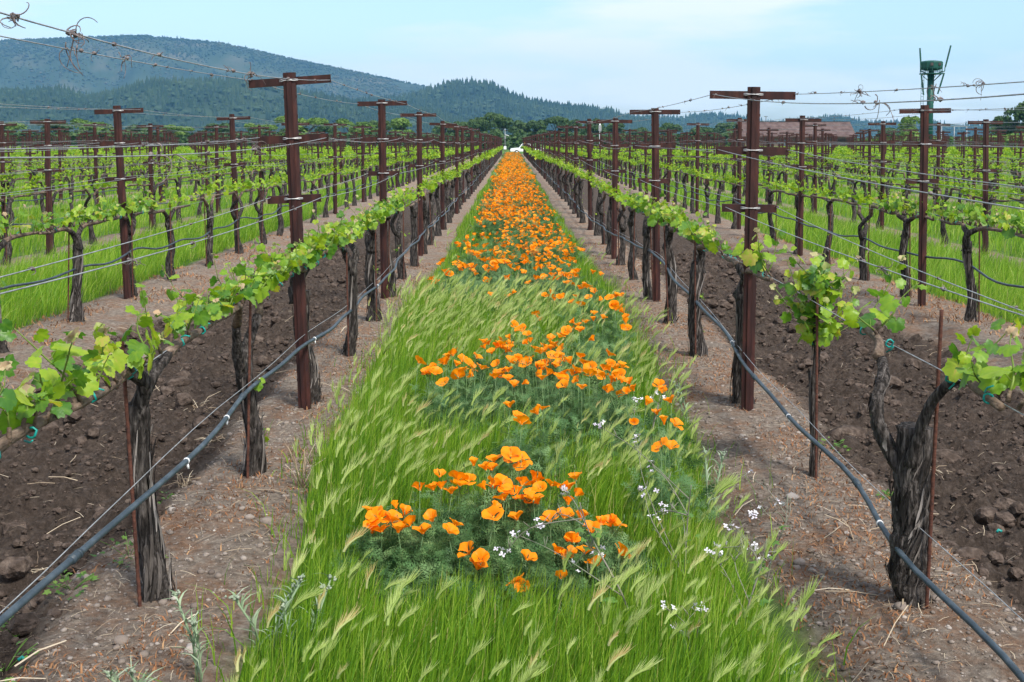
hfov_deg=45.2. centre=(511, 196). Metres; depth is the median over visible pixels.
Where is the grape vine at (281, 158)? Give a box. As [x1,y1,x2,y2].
[276,153,284,181]
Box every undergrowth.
[4,128,736,149]
[665,134,955,145]
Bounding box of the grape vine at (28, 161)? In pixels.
[22,158,39,173]
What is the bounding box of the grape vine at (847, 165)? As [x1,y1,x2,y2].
[841,158,861,197]
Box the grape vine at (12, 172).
[5,160,23,206]
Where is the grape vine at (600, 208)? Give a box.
[597,176,611,243]
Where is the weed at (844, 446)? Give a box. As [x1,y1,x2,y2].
[818,437,851,452]
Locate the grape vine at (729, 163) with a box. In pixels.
[727,158,736,193]
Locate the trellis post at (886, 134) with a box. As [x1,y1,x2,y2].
[880,133,890,175]
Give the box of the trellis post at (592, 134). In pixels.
[591,133,596,170]
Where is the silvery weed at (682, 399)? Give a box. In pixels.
[664,379,690,432]
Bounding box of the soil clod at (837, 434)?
[825,424,867,442]
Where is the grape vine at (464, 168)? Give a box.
[462,159,467,201]
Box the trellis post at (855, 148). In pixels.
[851,135,857,172]
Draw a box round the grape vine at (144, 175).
[133,160,158,205]
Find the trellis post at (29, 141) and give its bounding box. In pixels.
[22,129,38,188]
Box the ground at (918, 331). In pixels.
[0,143,1023,681]
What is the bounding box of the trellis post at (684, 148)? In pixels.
[680,135,688,169]
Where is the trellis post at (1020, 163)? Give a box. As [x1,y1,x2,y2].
[1015,126,1023,164]
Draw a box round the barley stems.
[243,237,824,681]
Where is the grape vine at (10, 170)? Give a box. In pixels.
[6,159,19,181]
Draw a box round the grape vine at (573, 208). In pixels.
[568,163,579,213]
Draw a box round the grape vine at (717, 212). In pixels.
[704,165,726,223]
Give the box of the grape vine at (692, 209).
[688,165,702,213]
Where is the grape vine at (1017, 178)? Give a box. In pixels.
[1006,160,1023,196]
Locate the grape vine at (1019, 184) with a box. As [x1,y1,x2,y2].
[1003,170,1023,192]
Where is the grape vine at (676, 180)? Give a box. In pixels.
[668,160,680,204]
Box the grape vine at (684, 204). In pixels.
[677,159,690,208]
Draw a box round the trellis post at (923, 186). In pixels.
[899,105,950,305]
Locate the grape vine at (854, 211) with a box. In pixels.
[839,167,866,221]
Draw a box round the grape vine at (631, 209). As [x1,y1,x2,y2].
[621,184,646,279]
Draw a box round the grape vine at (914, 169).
[895,163,919,206]
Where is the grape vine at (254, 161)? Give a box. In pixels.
[247,156,257,182]
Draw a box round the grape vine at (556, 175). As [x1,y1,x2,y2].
[553,158,556,191]
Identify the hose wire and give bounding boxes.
[0,174,479,613]
[573,199,1023,621]
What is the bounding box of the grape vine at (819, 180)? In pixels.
[811,158,826,193]
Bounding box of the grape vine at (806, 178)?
[804,159,812,191]
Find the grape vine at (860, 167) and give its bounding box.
[855,157,867,187]
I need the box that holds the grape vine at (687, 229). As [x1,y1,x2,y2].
[670,204,721,356]
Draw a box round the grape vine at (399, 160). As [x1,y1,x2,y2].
[393,156,402,186]
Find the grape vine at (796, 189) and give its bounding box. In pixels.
[781,180,811,254]
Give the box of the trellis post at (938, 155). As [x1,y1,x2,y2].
[928,122,949,211]
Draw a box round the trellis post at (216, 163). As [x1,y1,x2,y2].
[205,125,227,212]
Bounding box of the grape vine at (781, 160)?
[780,158,792,182]
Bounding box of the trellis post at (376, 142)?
[371,130,387,153]
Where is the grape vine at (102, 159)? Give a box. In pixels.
[98,158,112,176]
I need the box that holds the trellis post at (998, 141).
[990,129,1006,193]
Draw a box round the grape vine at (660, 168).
[659,160,662,198]
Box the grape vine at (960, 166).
[955,163,976,201]
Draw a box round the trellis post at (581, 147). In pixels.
[578,135,584,168]
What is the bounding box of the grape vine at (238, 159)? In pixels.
[237,156,248,186]
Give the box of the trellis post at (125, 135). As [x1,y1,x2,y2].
[122,134,128,167]
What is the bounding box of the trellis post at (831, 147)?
[829,134,836,170]
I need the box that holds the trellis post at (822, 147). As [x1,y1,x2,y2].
[817,129,830,190]
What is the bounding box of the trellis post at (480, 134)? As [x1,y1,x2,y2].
[474,133,485,182]
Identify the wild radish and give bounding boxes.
[493,484,642,627]
[593,420,700,583]
[629,391,666,482]
[661,600,708,668]
[704,520,775,630]
[743,468,790,590]
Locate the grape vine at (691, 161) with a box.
[687,154,695,176]
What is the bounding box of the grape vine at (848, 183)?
[841,156,855,185]
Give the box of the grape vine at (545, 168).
[544,156,547,181]
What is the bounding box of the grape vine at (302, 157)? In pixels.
[300,154,304,177]
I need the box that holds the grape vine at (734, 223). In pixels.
[723,170,744,228]
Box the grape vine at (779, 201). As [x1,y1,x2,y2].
[772,158,787,205]
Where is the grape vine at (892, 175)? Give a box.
[885,160,899,191]
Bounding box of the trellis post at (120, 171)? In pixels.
[94,105,143,298]
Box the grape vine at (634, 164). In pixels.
[630,161,639,189]
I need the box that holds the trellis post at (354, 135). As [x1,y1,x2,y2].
[350,134,358,165]
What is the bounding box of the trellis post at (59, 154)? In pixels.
[50,127,68,201]
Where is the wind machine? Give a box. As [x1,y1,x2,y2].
[919,45,950,147]
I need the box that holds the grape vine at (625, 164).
[622,156,627,185]
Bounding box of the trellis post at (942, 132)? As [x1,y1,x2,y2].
[935,131,949,187]
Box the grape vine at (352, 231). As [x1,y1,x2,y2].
[320,208,366,356]
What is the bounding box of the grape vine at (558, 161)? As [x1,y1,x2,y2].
[556,157,563,196]
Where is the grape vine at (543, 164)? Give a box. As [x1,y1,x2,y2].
[540,150,543,175]
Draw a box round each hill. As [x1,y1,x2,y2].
[0,36,425,99]
[0,86,513,142]
[412,87,650,142]
[660,116,992,137]
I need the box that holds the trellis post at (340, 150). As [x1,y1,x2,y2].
[337,132,346,182]
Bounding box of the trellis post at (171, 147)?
[166,134,174,171]
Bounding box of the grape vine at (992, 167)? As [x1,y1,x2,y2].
[980,162,1006,205]
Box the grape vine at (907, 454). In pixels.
[834,255,1023,607]
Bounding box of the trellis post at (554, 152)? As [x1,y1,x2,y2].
[547,130,561,171]
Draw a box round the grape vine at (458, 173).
[454,166,461,212]
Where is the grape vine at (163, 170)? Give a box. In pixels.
[153,165,172,201]
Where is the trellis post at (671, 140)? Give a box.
[665,132,676,177]
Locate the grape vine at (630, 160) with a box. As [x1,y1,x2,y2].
[625,156,635,187]
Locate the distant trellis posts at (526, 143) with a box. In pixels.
[5,136,1023,162]
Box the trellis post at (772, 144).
[766,133,776,175]
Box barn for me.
[733,116,855,146]
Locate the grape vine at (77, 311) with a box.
[22,195,115,321]
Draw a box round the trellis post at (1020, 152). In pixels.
[1014,131,1023,187]
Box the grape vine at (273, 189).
[265,159,280,195]
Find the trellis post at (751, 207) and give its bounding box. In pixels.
[709,87,795,410]
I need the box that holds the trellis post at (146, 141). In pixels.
[142,135,147,159]
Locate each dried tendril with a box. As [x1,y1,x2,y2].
[0,2,29,28]
[59,42,83,75]
[65,17,96,66]
[117,252,143,270]
[118,52,131,76]
[148,143,200,186]
[244,62,265,86]
[249,141,266,164]
[850,85,868,100]
[864,94,893,123]
[876,260,892,274]
[927,84,940,102]
[973,78,984,100]
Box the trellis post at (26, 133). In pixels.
[21,132,31,169]
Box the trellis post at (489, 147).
[486,136,492,170]
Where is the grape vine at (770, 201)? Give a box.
[759,171,787,240]
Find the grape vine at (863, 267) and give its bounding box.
[840,183,897,280]
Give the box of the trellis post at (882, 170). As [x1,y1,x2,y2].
[868,121,895,229]
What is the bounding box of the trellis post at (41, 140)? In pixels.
[36,132,44,175]
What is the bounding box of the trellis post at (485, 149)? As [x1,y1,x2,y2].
[482,134,489,173]
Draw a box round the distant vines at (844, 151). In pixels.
[5,145,1023,177]
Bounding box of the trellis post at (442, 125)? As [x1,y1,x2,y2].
[429,121,456,229]
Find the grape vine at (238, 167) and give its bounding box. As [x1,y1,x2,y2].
[223,162,242,202]
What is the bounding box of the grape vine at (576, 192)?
[573,168,584,217]
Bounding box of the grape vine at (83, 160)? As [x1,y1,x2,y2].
[81,159,93,182]
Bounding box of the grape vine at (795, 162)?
[789,159,798,183]
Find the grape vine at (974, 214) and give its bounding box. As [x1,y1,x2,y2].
[934,189,1008,321]
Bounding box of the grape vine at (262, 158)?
[258,156,268,179]
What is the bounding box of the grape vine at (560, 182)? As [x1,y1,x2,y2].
[558,158,564,198]
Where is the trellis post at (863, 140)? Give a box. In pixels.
[857,131,867,187]
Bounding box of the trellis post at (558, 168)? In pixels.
[551,131,564,194]
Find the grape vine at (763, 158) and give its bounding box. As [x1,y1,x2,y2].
[759,155,766,183]
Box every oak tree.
[38,119,73,132]
[123,124,147,132]
[203,123,229,132]
[314,126,340,133]
[368,120,391,134]
[431,121,453,135]
[447,121,474,134]
[467,117,491,133]
[483,112,513,135]
[507,120,532,134]
[523,119,547,145]
[545,116,568,135]
[563,119,585,132]
[584,118,604,132]
[601,123,625,133]
[626,127,650,134]
[659,122,682,135]
[690,126,717,132]
[715,122,735,132]
[875,127,899,137]
[989,115,1019,135]
[1003,101,1023,131]
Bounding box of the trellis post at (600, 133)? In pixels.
[595,132,605,175]
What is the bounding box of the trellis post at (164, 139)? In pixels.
[159,131,171,187]
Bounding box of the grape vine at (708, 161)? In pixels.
[703,159,710,183]
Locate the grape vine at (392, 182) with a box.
[389,157,396,189]
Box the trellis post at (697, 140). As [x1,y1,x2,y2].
[687,123,708,212]
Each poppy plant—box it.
[321,468,507,614]
[379,446,633,626]
[403,355,514,454]
[421,345,498,430]
[427,263,496,306]
[433,251,486,287]
[437,265,543,310]
[439,338,507,402]
[446,232,507,257]
[448,245,513,275]
[448,256,506,302]
[455,241,511,278]
[456,400,580,505]
[457,249,518,281]
[466,218,512,235]
[469,203,502,216]
[469,280,538,324]
[471,198,497,207]
[474,210,513,231]
[475,201,502,210]
[476,355,596,453]
[479,192,503,203]
[479,212,514,228]
[479,339,577,431]
[480,204,510,211]
[482,204,518,218]
[482,464,678,627]
[483,191,514,199]
[483,195,508,206]
[483,210,523,231]
[484,200,521,207]
[484,237,546,265]
[487,224,547,244]
[488,258,512,285]
[489,194,514,200]
[490,177,505,184]
[491,230,556,251]
[491,254,572,301]
[492,181,515,191]
[492,208,523,217]
[492,230,536,250]
[492,320,578,398]
[495,214,539,236]
[497,250,585,292]
[498,207,522,216]
[498,214,544,230]
[498,243,564,269]
[499,198,524,212]
[499,211,540,224]
[502,250,560,275]
[509,190,529,196]
[509,205,532,212]
[511,237,570,265]
[512,196,536,204]
[515,222,565,242]
[515,379,599,476]
[517,199,552,211]
[518,176,538,184]
[518,206,543,220]
[518,216,563,238]
[519,187,545,197]
[520,199,553,209]
[521,209,562,228]
[523,190,548,200]
[523,195,551,206]
[523,203,561,219]
[523,226,578,244]
[523,237,591,269]
[523,263,607,314]
[525,204,559,217]
[525,244,541,275]
[529,311,544,345]
[533,231,579,259]
[534,289,633,340]
[539,345,636,437]
[543,248,576,282]
[543,270,617,320]
[545,361,655,468]
[547,267,607,301]
[548,240,567,276]
[564,317,653,386]
[565,314,617,371]
[573,299,638,357]
[586,378,712,483]
[607,415,728,537]
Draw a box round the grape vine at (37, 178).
[25,172,60,222]
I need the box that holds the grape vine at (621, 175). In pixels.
[618,153,623,183]
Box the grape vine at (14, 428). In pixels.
[0,318,91,457]
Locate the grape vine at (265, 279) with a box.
[159,249,303,476]
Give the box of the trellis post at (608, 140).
[604,131,611,178]
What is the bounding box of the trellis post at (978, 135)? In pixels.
[973,134,981,153]
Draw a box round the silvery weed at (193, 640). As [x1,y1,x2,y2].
[166,589,212,681]
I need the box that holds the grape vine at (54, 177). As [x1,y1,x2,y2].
[44,156,63,191]
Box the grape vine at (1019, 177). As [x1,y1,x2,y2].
[1003,160,1023,207]
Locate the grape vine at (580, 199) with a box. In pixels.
[575,164,587,222]
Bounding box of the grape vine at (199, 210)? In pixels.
[186,167,210,217]
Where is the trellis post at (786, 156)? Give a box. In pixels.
[779,132,793,184]
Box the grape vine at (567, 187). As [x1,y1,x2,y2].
[564,162,573,205]
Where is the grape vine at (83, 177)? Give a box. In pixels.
[72,158,99,198]
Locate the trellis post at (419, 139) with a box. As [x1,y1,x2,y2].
[400,112,435,255]
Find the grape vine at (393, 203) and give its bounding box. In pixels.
[373,188,406,296]
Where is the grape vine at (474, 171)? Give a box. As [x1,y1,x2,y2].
[473,155,480,189]
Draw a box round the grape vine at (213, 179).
[207,154,214,181]
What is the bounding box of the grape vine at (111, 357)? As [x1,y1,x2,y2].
[0,279,220,602]
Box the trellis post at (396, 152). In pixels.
[388,131,402,187]
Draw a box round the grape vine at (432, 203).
[423,176,439,244]
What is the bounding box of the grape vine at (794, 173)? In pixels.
[785,162,805,208]
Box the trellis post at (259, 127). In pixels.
[250,125,268,200]
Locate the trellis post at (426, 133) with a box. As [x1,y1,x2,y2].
[424,132,432,175]
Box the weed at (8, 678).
[0,668,16,681]
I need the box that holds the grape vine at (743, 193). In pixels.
[736,161,745,196]
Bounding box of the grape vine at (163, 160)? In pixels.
[155,156,176,187]
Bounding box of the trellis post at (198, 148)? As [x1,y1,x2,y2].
[193,134,203,171]
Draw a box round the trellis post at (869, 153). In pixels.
[859,129,878,199]
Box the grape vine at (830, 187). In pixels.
[818,166,842,217]
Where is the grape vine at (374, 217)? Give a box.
[345,195,391,321]
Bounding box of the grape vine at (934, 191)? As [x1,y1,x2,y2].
[919,164,949,211]
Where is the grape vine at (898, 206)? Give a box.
[874,186,935,297]
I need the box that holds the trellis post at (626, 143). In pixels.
[623,135,628,161]
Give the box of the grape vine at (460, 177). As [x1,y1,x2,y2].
[458,160,465,204]
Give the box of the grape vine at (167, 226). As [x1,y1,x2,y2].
[131,185,189,280]
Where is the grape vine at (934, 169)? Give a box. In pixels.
[928,157,941,178]
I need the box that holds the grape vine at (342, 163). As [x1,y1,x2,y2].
[338,155,346,181]
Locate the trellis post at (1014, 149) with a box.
[1010,135,1019,161]
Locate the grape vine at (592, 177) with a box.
[584,170,594,229]
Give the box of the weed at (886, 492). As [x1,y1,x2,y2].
[877,488,892,499]
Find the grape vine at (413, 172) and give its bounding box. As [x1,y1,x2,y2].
[411,153,416,181]
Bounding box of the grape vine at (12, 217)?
[0,165,30,228]
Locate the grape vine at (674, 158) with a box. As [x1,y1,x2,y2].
[672,154,680,170]
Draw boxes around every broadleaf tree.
[4,122,27,132]
[70,118,112,139]
[160,124,194,135]
[243,123,278,146]
[274,116,329,135]
[335,118,377,134]
[390,117,413,135]
[897,116,919,136]
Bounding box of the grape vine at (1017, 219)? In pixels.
[995,204,1023,238]
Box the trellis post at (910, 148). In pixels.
[903,129,918,193]
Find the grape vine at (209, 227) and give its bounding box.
[190,174,232,265]
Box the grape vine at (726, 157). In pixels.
[722,154,730,176]
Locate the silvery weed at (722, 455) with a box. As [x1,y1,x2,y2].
[701,447,727,531]
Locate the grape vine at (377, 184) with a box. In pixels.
[373,156,378,195]
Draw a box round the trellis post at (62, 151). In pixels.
[55,132,68,181]
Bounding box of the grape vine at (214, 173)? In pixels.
[205,164,229,212]
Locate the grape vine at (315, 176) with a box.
[305,169,324,222]
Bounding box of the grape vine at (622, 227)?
[604,180,633,264]
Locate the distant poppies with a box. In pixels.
[489,151,538,179]
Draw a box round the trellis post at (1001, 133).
[995,132,1005,175]
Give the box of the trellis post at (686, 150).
[680,132,692,182]
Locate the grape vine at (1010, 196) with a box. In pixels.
[1007,187,1023,200]
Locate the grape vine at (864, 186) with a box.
[857,162,879,199]
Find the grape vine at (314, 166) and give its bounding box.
[307,154,316,189]
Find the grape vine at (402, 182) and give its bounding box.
[399,156,407,185]
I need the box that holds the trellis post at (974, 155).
[965,127,982,202]
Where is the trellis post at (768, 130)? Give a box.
[760,128,778,201]
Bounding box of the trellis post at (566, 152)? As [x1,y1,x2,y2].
[557,125,573,201]
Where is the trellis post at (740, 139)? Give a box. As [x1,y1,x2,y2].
[726,118,746,228]
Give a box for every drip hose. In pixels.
[0,165,310,205]
[0,165,489,626]
[0,169,416,289]
[11,165,373,224]
[533,161,1023,681]
[603,167,1023,287]
[663,167,1009,224]
[709,165,1023,202]
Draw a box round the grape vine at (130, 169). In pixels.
[112,159,141,205]
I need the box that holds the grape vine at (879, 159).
[873,152,887,176]
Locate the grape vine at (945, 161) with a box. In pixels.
[928,157,947,163]
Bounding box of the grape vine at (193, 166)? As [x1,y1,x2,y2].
[185,155,197,184]
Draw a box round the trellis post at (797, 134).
[791,133,798,164]
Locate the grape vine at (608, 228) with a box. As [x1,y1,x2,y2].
[603,174,620,254]
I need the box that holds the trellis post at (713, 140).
[711,133,719,172]
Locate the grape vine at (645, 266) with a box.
[629,192,673,299]
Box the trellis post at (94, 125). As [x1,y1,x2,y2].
[84,123,105,201]
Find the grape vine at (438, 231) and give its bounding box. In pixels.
[428,165,450,235]
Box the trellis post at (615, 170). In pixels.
[596,118,631,258]
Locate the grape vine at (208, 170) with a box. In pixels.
[200,160,214,186]
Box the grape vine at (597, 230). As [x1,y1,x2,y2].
[586,170,602,235]
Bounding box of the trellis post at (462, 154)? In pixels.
[453,128,471,202]
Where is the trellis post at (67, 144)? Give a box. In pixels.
[65,136,70,163]
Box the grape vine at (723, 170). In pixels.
[718,155,728,191]
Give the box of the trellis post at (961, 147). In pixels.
[958,134,966,165]
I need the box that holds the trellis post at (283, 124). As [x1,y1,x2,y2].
[281,123,308,162]
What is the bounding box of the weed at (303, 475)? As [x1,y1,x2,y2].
[280,439,324,487]
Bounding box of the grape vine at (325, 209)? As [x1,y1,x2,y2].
[316,161,332,217]
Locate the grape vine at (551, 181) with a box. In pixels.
[548,157,552,185]
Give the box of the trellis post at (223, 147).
[218,133,226,154]
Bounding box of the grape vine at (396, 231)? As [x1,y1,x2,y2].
[387,180,412,278]
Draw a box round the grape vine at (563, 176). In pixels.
[561,162,567,201]
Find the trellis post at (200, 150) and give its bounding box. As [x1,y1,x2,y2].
[194,132,204,182]
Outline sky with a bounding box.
[0,0,1023,124]
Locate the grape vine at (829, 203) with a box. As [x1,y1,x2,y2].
[807,177,851,263]
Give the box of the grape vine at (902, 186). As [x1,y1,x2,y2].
[885,169,918,223]
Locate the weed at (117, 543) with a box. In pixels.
[90,530,168,566]
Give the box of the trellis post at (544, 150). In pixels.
[539,134,548,178]
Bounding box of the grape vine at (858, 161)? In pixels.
[852,151,865,178]
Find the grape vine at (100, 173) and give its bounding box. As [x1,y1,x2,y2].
[84,164,110,191]
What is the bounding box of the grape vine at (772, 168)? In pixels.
[771,157,780,181]
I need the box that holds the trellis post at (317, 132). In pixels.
[310,131,324,187]
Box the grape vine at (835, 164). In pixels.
[830,157,840,183]
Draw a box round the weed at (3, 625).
[0,616,18,636]
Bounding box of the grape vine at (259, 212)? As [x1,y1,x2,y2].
[245,174,276,243]
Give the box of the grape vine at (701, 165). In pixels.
[699,155,703,185]
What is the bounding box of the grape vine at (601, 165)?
[600,154,603,176]
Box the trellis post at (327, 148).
[324,135,330,155]
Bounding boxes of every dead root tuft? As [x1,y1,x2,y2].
[31,566,47,573]
[162,470,200,486]
[189,392,217,411]
[195,434,224,442]
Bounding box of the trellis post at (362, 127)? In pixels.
[353,125,371,201]
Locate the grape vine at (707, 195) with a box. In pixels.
[694,166,713,217]
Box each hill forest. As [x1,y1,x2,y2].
[0,34,432,98]
[0,74,532,135]
[350,76,715,134]
[625,111,1021,137]
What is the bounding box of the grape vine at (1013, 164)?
[1006,157,1023,182]
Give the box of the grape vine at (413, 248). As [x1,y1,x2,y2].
[404,184,424,266]
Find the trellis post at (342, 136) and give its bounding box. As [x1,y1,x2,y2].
[338,135,346,160]
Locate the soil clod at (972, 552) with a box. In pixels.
[953,547,986,561]
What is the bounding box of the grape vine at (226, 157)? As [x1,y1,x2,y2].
[221,155,229,179]
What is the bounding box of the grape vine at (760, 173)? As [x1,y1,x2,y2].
[742,169,762,185]
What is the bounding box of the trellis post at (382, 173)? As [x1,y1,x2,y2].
[357,99,406,298]
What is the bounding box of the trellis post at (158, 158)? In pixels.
[153,128,166,202]
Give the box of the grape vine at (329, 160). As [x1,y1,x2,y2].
[324,158,332,185]
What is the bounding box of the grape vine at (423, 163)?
[422,152,426,177]
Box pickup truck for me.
[509,144,543,151]
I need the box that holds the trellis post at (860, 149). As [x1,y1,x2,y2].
[855,133,866,177]
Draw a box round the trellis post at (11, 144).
[6,135,15,164]
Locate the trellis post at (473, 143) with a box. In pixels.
[466,131,479,182]
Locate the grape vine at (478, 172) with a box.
[476,159,480,185]
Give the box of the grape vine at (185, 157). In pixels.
[173,155,187,177]
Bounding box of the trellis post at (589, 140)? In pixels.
[576,119,603,229]
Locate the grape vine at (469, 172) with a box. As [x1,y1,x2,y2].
[465,160,472,195]
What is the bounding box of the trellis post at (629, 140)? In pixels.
[622,129,636,187]
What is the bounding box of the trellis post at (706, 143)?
[700,132,713,184]
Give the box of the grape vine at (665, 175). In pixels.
[659,161,674,201]
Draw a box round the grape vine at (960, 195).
[947,165,977,214]
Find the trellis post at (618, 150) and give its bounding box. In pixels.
[611,133,623,182]
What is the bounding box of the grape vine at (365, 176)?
[358,159,368,201]
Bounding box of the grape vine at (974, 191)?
[960,181,1009,252]
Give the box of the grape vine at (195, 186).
[185,156,202,195]
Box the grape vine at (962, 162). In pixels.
[953,155,970,178]
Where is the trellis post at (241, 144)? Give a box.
[235,131,248,186]
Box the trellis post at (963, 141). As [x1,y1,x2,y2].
[957,132,969,177]
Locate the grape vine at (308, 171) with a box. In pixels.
[305,155,310,174]
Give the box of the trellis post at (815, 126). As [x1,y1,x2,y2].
[805,123,825,213]
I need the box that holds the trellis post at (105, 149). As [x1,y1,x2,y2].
[100,133,111,176]
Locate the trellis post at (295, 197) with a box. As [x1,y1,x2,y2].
[248,72,331,409]
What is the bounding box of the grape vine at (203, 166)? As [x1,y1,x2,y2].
[197,158,208,181]
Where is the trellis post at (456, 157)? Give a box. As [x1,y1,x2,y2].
[445,125,467,213]
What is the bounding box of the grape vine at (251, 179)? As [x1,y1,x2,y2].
[242,160,261,204]
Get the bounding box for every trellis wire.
[0,12,480,132]
[0,35,452,129]
[0,122,308,132]
[0,137,428,149]
[0,137,475,158]
[0,140,397,151]
[0,150,413,193]
[0,151,475,277]
[0,151,483,294]
[1,149,427,195]
[1,152,241,162]
[2,140,241,143]
[4,104,428,134]
[4,152,321,174]
[4,154,250,173]
[7,107,399,133]
[10,121,323,133]
[10,140,350,149]
[21,129,163,132]
[29,141,316,147]
[538,149,1023,316]
[539,140,1023,209]
[544,93,1023,133]
[569,154,1022,311]
[571,140,1023,187]
[585,107,1023,135]
[594,81,1023,125]
[598,109,1023,134]
[599,149,1022,194]
[620,139,1004,146]
[623,140,1023,147]
[636,151,1023,188]
[707,141,1017,146]
[714,122,1023,132]
[728,123,957,132]
[763,155,1023,176]
[774,155,1020,172]
[794,153,1013,162]
[796,125,1003,132]
[871,129,1023,132]
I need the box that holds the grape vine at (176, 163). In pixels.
[166,158,193,190]
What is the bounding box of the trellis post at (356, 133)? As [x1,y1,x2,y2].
[350,132,360,178]
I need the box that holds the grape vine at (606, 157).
[604,154,610,178]
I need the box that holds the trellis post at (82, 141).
[77,134,85,170]
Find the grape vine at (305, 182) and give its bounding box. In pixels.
[301,154,314,191]
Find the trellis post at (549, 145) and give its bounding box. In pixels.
[543,133,553,173]
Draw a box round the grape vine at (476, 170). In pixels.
[475,156,480,186]
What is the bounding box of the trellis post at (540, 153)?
[535,134,541,172]
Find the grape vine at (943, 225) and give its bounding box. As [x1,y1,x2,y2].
[928,171,971,243]
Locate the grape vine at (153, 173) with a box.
[146,159,160,188]
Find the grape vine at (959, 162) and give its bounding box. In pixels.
[945,155,966,187]
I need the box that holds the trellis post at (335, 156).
[324,123,346,213]
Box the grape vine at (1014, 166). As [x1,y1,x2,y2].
[1006,155,1022,180]
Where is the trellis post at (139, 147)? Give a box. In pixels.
[134,134,144,172]
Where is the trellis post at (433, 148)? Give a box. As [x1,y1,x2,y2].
[428,134,437,172]
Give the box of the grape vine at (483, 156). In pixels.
[481,153,484,179]
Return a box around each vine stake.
[4,193,6,264]
[51,189,52,251]
[67,224,69,322]
[120,337,141,606]
[131,212,133,297]
[169,200,171,281]
[204,194,206,266]
[236,190,238,253]
[246,285,251,478]
[261,185,263,242]
[346,245,348,356]
[375,230,376,321]
[388,220,389,296]
[403,199,404,279]
[417,194,418,265]
[428,190,432,244]
[617,193,618,265]
[632,201,635,279]
[649,215,652,296]
[663,218,668,321]
[694,233,695,357]
[775,185,776,240]
[814,297,818,479]
[829,195,831,263]
[867,204,869,280]
[909,215,910,295]
[925,309,943,608]
[978,219,979,321]
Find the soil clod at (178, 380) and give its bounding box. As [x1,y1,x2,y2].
[164,376,191,386]
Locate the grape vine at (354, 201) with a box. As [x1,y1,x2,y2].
[349,162,360,205]
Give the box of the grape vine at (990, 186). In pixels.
[971,166,1009,218]
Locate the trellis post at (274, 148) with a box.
[271,134,278,172]
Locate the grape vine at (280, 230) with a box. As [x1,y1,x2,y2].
[269,167,287,235]
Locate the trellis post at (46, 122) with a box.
[30,119,65,254]
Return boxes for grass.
[0,155,1023,329]
[136,155,873,681]
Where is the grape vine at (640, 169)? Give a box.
[638,156,643,191]
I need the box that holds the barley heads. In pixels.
[223,229,841,681]
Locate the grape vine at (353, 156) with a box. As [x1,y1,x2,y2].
[346,154,355,173]
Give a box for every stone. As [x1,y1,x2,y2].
[72,572,88,581]
[113,635,129,645]
[184,643,200,653]
[244,514,254,519]
[260,516,273,523]
[786,492,798,499]
[793,558,805,565]
[894,602,908,611]
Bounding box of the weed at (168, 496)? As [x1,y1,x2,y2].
[158,491,174,503]
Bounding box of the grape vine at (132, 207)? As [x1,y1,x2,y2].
[96,186,157,296]
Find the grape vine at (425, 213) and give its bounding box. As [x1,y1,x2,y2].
[418,172,438,253]
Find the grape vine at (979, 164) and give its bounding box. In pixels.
[966,158,982,173]
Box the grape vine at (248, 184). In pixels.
[220,173,251,253]
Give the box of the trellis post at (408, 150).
[402,132,414,182]
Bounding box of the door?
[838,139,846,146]
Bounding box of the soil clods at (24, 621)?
[0,249,1023,676]
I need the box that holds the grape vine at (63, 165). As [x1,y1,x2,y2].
[51,158,71,201]
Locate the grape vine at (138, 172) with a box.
[128,157,146,191]
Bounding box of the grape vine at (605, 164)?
[602,151,605,177]
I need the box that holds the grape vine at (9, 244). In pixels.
[0,177,34,265]
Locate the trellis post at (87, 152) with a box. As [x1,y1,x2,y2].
[80,132,92,184]
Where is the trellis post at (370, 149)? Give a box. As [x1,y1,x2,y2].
[364,134,374,170]
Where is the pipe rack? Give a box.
[941,126,966,146]
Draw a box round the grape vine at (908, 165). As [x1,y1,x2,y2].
[900,160,917,176]
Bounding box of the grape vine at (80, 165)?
[73,154,85,180]
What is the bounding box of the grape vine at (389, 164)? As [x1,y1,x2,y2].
[386,157,392,191]
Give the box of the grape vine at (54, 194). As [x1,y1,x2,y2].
[24,172,72,253]
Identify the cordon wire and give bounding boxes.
[0,158,423,240]
[6,159,352,198]
[555,164,1023,415]
[642,165,1020,236]
[659,157,1019,197]
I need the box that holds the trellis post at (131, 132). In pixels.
[125,131,137,183]
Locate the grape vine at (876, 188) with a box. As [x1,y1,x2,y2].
[861,168,897,228]
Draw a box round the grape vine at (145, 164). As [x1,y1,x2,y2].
[137,153,148,180]
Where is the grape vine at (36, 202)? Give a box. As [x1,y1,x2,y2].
[20,160,44,204]
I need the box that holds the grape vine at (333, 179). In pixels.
[323,162,340,212]
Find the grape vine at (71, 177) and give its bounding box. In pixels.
[63,156,80,189]
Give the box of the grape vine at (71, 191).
[53,164,86,211]
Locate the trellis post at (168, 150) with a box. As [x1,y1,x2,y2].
[162,133,173,178]
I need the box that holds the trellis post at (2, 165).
[0,121,16,221]
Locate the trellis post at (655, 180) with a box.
[629,108,679,301]
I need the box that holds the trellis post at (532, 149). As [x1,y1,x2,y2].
[529,135,533,165]
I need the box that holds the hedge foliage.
[865,133,1023,146]
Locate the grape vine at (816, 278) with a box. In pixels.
[769,244,860,476]
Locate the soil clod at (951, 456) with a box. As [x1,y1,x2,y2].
[936,449,965,463]
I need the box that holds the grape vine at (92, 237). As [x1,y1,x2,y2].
[73,174,110,243]
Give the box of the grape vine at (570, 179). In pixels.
[566,163,573,208]
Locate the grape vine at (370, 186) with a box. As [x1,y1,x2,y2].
[365,155,378,198]
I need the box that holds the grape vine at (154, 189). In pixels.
[137,172,166,228]
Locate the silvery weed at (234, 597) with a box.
[224,575,304,653]
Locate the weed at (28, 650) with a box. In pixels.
[0,638,39,671]
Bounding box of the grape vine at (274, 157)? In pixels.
[267,154,276,174]
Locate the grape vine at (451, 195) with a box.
[449,163,461,217]

